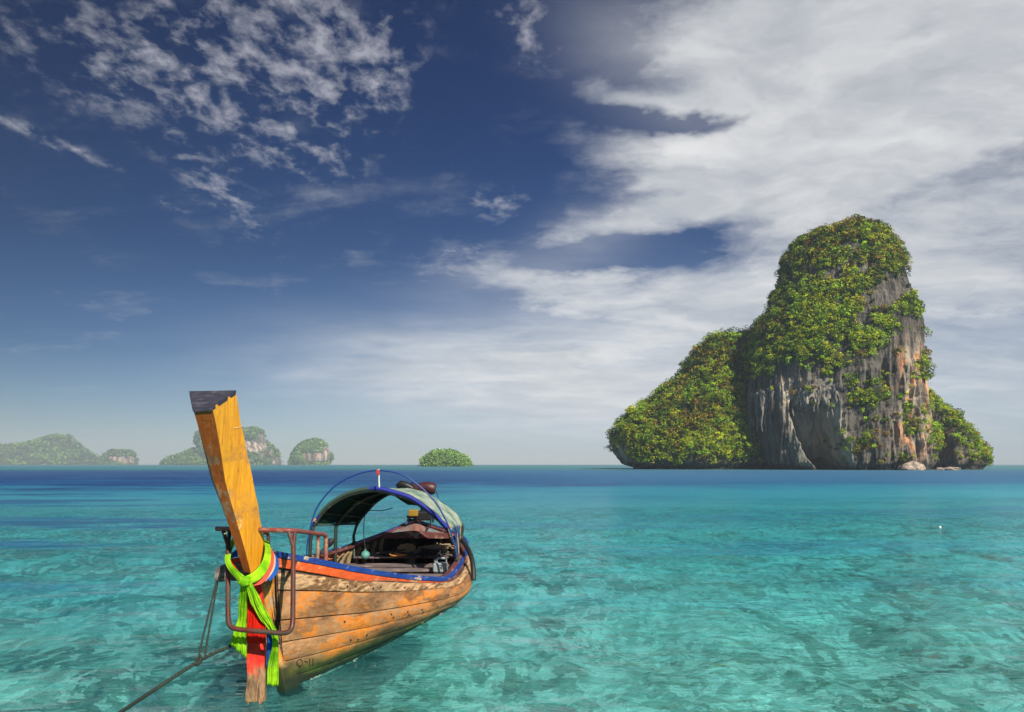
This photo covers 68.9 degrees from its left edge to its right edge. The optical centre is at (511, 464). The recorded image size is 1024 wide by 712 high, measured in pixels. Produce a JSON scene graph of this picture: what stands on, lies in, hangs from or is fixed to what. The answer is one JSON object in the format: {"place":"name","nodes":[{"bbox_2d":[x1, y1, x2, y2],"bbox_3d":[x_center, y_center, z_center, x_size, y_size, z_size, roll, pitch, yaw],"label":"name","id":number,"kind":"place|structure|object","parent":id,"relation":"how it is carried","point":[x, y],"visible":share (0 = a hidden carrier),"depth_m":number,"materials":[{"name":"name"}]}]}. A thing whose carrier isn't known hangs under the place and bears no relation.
{"place":"outdoors","nodes":[
{"label":"outdoors","id":0,"kind":"place"},
{"bbox_2d":[0,435,100,464],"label":"wooded island","id":1,"kind":"structure","parent":0,"point":[7,462],"depth_m":2751.53,"materials":[{"name":"green plant"}]},
{"bbox_2d":[0,433,100,464],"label":"island foliage","id":2,"kind":"object","parent":1,"relation":"on","point":[32,444],"visible":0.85,"depth_m":2801.51,"materials":[{"name":"green plant"}]},
{"bbox_2d":[163,431,280,464],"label":"cliff island","id":3,"kind":"structure","parent":0,"point":[259,445],"depth_m":2442.36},
{"bbox_2d":[159,426,283,464],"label":"island foliage","id":4,"kind":"object","parent":3,"relation":"on","point":[191,454],"visible":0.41,"depth_m":2425.55,"materials":[{"name":"green plant"}]},
{"bbox_2d":[302,446,330,464],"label":"round island","id":5,"kind":"structure","parent":0,"point":[320,456],"depth_m":2262.32,"materials":[{"name":"grey stone"}]},
{"bbox_2d":[287,437,334,464],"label":"island foliage","id":6,"kind":"object","parent":5,"relation":"on","point":[313,445],"visible":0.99,"depth_m":2261.95,"materials":[{"name":"green plant"}]},
{"bbox_2d":[0,503,1023,711],"bbox_3d":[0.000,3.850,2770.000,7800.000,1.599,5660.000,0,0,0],"label":"seabed","id":7,"kind":"structure","parent":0,"point":[665,662],"depth_m":16.34,"materials":[{"name":"sand"}]},
{"bbox_2d":[0,465,1023,711],"bbox_3d":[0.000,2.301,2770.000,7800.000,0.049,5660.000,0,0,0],"label":"water","id":8,"kind":"structure","parent":0,"point":[1000,487],"depth_m":50.17,"materials":[{"name":"teal liquid"}]},
{"bbox_2d":[107,454,135,464],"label":"rock islet","id":9,"kind":"object","parent":8,"relation":"in","point":[126,459],"visible":0.58,"depth_m":2771.82,"materials":[{"name":"grey stone"}]},
{"bbox_2d":[100,448,138,464],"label":"island foliage","id":10,"kind":"object","parent":9,"relation":"on","point":[104,457],"visible":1,"depth_m":2762.24,"materials":[{"name":"green plant"}]},
{"bbox_2d":[189,390,471,711],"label":"longtail boat","id":11,"kind":"object","parent":8,"relation":"on","point":[336,607],"visible":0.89,"depth_m":8.17,"materials":[{"name":"brown wood"}]},
{"bbox_2d":[118,644,232,711],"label":"mooring rope","id":12,"kind":"object","parent":11,"relation":"attached to","point":[153,690],"visible":0.7,"depth_m":6.31,"materials":[{"name":"grey fabric"}]},
{"bbox_2d":[195,655,201,665],"bbox_3d":[-2.817,1.763,6.710,0.062,0.092,0.078,0,0,0],"label":"rope knot","id":13,"kind":"object","parent":12,"relation":"attached to","point":[199,658],"visible":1,"depth_m":6.70,"materials":[{"name":"fabric"}]},
{"bbox_2d":[198,581,216,655],"bbox_3d":[-2.921,1.479,7.169,0.023,0.636,0.886,0,0,-11],"label":"bridle rope","id":14,"kind":"object","parent":11,"relation":"hanging from","point":[201,643],"visible":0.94,"depth_m":7.13,"materials":[{"name":"brown fabric"}]},
{"bbox_2d":[204,581,218,659],"bbox_3d":[-2.885,1.465,7.169,0.024,0.608,0.897,0,0,-14],"label":"bridle rope","id":15,"kind":"object","parent":11,"relation":"hanging from","point":[208,633],"visible":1,"depth_m":7.12,"materials":[{"name":"brown fabric"}]},
{"bbox_2d":[231,561,265,643],"bbox_3d":[-2.578,1.319,7.167,0.540,0.762,0.107,0,0,30],"label":"red scarf","id":16,"kind":"object","parent":11,"relation":"hanging from","point":[254,620],"visible":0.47,"depth_m":7.07,"materials":[{"name":"fabric"}]},
{"bbox_2d":[226,546,273,585],"bbox_3d":[-2.487,0.978,7.352,0.442,0.351,0.688,0,0,26],"label":"salmon scarf","id":17,"kind":"object","parent":11,"relation":"attached to","point":[264,577],"visible":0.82,"depth_m":7.20,"materials":[{"name":"fabric"}]},
{"bbox_2d":[225,537,278,686],"bbox_3d":[-2.593,1.446,7.370,0.457,1.377,0.959,0,0,-26],"label":"lime scarf","id":18,"kind":"object","parent":11,"relation":"attached to","point":[238,642],"visible":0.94,"depth_m":7.08,"materials":[{"name":"fabric"}]},
{"bbox_2d":[231,550,278,666],"bbox_3d":[-2.517,1.409,7.464,0.419,1.067,0.836,0,0,-33],"label":"blue scarf","id":19,"kind":"object","parent":11,"relation":"hanging from","point":[270,578],"visible":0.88,"depth_m":7.21,"materials":[{"name":"fabric"}]},
{"bbox_2d":[265,549,275,580],"bbox_3d":[-2.406,0.986,7.460,0.096,0.275,0.631,0,0,-12],"label":"cream scarf","id":20,"kind":"object","parent":11,"relation":"on","point":[273,566],"visible":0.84,"depth_m":7.35,"materials":[{"name":"fabric"}]},
{"bbox_2d":[314,538,333,556],"bbox_3d":[-3.013,1.338,11.976,0.319,0.298,0.118,0,0,-15],"label":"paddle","id":21,"kind":"object","parent":11,"relation":"on","point":[330,542],"visible":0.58,"depth_m":11.96,"materials":[{"name":"black wood"}]},
{"bbox_2d":[361,549,369,558],"bbox_3d":[-2.544,1.560,12.950,0.158,0.178,0.158,0,0,0],"label":"float ball","id":22,"kind":"object","parent":11,"relation":"on","point":[365,554],"visible":1,"depth_m":12.90,"materials":[{"name":"paint"}]},
{"bbox_2d":[397,543,415,551],"bbox_3d":[-1.945,1.540,13.751,0.346,0.152,0.277,0,0,0],"label":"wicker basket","id":23,"kind":"object","parent":11,"relation":"on","point":[410,547],"visible":0.98,"depth_m":13.74,"materials":[{"name":"brown wicker"}]},
{"bbox_2d":[376,548,451,557],"bbox_3d":[-1.666,1.608,13.408,1.533,0.146,0.677,0,0,-8],"label":"net heap","id":24,"kind":"object","parent":11,"relation":"on","point":[386,554],"visible":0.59,"depth_m":13.29,"materials":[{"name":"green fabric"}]},
{"bbox_2d":[389,553,406,556],"bbox_3d":[-2.001,1.598,13.150,0.323,0.080,0.174,0,0,0],"label":"orange rope","id":25,"kind":"object","parent":24,"relation":"on","point":[396,554],"visible":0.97,"depth_m":13.10,"materials":[{"name":"orange fabric"}]},
{"bbox_2d":[396,480,438,531],"bbox_3d":[-1.763,0.806,14.645,0.961,0.976,0.637,0,0,44],"label":"engine","id":26,"kind":"object","parent":11,"relation":"on","point":[420,515],"visible":0.82,"depth_m":14.64,"materials":[{"name":"metal"}]},
{"bbox_2d":[418,548,446,553],"bbox_3d":[-1.402,1.542,13.250,0.514,0.112,0.281,0,0,0],"label":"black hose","id":27,"kind":"object","parent":11,"relation":"on","point":[438,551],"visible":1,"depth_m":13.16,"materials":[{"name":"rubber"}]},
{"bbox_2d":[415,543,452,552],"bbox_3d":[-1.259,1.567,13.910,0.975,0.183,0.840,0,0,35],"label":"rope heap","id":28,"kind":"object","parent":11,"relation":"on","point":[444,546],"visible":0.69,"depth_m":13.77,"materials":[{"name":"beige fabric"}]},
{"bbox_2d":[433,557,447,571],"bbox_3d":[-1.201,1.686,12.550,0.240,0.248,0.170,0,0,0],"label":"jerrycan","id":29,"kind":"object","parent":11,"relation":"on","point":[440,566],"visible":0.94,"depth_m":12.47,"materials":[{"name":"grey plastic"}]},
{"bbox_2d":[460,538,475,580],"bbox_3d":[-0.737,1.574,12.434,0.090,0.573,1.170,0,0,-14],"label":"fender","id":30,"kind":"object","parent":11,"relation":"hanging from","point":[471,557],"visible":0.98,"depth_m":12.05,"materials":[{"name":"black rubber"}]},
{"bbox_2d":[300,639,396,683],"bbox_3d":[-1.834,2.297,8.909,0.077,0.038,2.669,0,0,18],"label":"foam","id":31,"kind":"object","parent":8,"relation":"on","point":[331,670],"visible":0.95,"depth_m":8.23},
{"bbox_2d":[745,224,937,469],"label":"limestone tower","id":32,"kind":"structure","parent":8,"relation":"in","point":[790,429],"depth_m":301.12,"materials":[{"name":"grey stone"}]},
{"bbox_2d":[740,213,946,463],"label":"cliff foliage","id":33,"kind":"object","parent":32,"relation":"on","point":[882,240],"visible":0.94,"depth_m":303.43,"materials":[{"name":"green plant"}]},
{"bbox_2d":[897,461,925,469],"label":"boulder","id":34,"kind":"object","parent":8,"relation":"in","point":[913,465],"visible":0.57,"depth_m":288.04,"materials":[{"name":"beige stone"}]},
{"bbox_2d":[944,466,960,469],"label":"boulder","id":35,"kind":"object","parent":8,"relation":"in","point":[951,468],"visible":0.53,"depth_m":290.34,"materials":[{"name":"beige stone"}]},
{"bbox_2d":[931,399,987,469],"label":"rock shoulder","id":36,"kind":"object","parent":8,"relation":"in","point":[948,456],"visible":0.28,"depth_m":325.66,"materials":[{"name":"stone"}]},
{"bbox_2d":[928,387,993,466],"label":"shoulder foliage","id":37,"kind":"object","parent":36,"relation":"on","point":[958,419],"visible":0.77,"depth_m":327.75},
{"bbox_2d":[0,0,1023,464],"label":"sky","id":38,"kind":"structure","parent":0,"point":[399,231],"materials":[{"name":"blue"}]},
{"bbox_2d":[612,338,762,468],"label":"wooded ridge","id":39,"kind":"structure","parent":0,"point":[751,462],"depth_m":332.49,"materials":[{"name":"stone"}]},
{"bbox_2d":[625,405,635,418],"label":"jungle tree","id":40,"kind":"object","parent":39,"relation":"on","point":[629,408],"visible":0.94,"depth_m":347.54,"materials":[{"name":"green plant"}]},
{"bbox_2d":[653,436,674,456],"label":"jungle tree","id":41,"kind":"object","parent":39,"relation":"on","point":[663,441],"visible":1,"depth_m":330.38,"materials":[{"name":"green plant"}]},
{"bbox_2d":[656,383,672,398],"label":"jungle tree","id":42,"kind":"object","parent":39,"relation":"on","point":[661,388],"visible":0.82,"depth_m":345.11,"materials":[{"name":"green plant"}]},
{"bbox_2d":[669,410,680,427],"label":"jungle tree","id":43,"kind":"object","parent":39,"relation":"on","point":[676,412],"visible":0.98,"depth_m":331.24,"materials":[{"name":"green plant"}]},
{"bbox_2d":[603,325,763,467],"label":"ridge foliage","id":44,"kind":"object","parent":39,"relation":"on","point":[681,380],"visible":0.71,"depth_m":332.97,"materials":[{"name":"green plant"}]},
{"bbox_2d":[680,440,694,460],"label":"jungle tree","id":45,"kind":"object","parent":39,"relation":"on","point":[692,443],"visible":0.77,"depth_m":327.16,"materials":[{"name":"green plant"}]},
{"bbox_2d":[707,418,723,432],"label":"jungle tree","id":46,"kind":"object","parent":39,"relation":"on","point":[716,422],"visible":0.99,"depth_m":326.44,"materials":[{"name":"green plant"}]},
{"bbox_2d":[712,432,725,455],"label":"jungle tree","id":47,"kind":"object","parent":39,"relation":"on","point":[717,437],"visible":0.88,"depth_m":324.61,"materials":[{"name":"green plant"}]},
{"bbox_2d":[723,332,742,345],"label":"jungle tree","id":48,"kind":"object","parent":39,"relation":"on","point":[732,335],"visible":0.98,"depth_m":336.58,"materials":[{"name":"green plant"}]},
{"bbox_2d":[736,436,754,459],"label":"jungle tree","id":49,"kind":"object","parent":39,"relation":"on","point":[741,440],"visible":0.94,"depth_m":324.44,"materials":[{"name":"green plant"}]},
{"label":"green islet","id":50,"kind":"structure","parent":0,"visible":0},
{"bbox_2d":[418,447,473,465],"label":"island foliage","id":51,"kind":"object","parent":50,"relation":"on","point":[442,457],"visible":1,"depth_m":784.50,"materials":[{"name":"green plant"}]}
]}

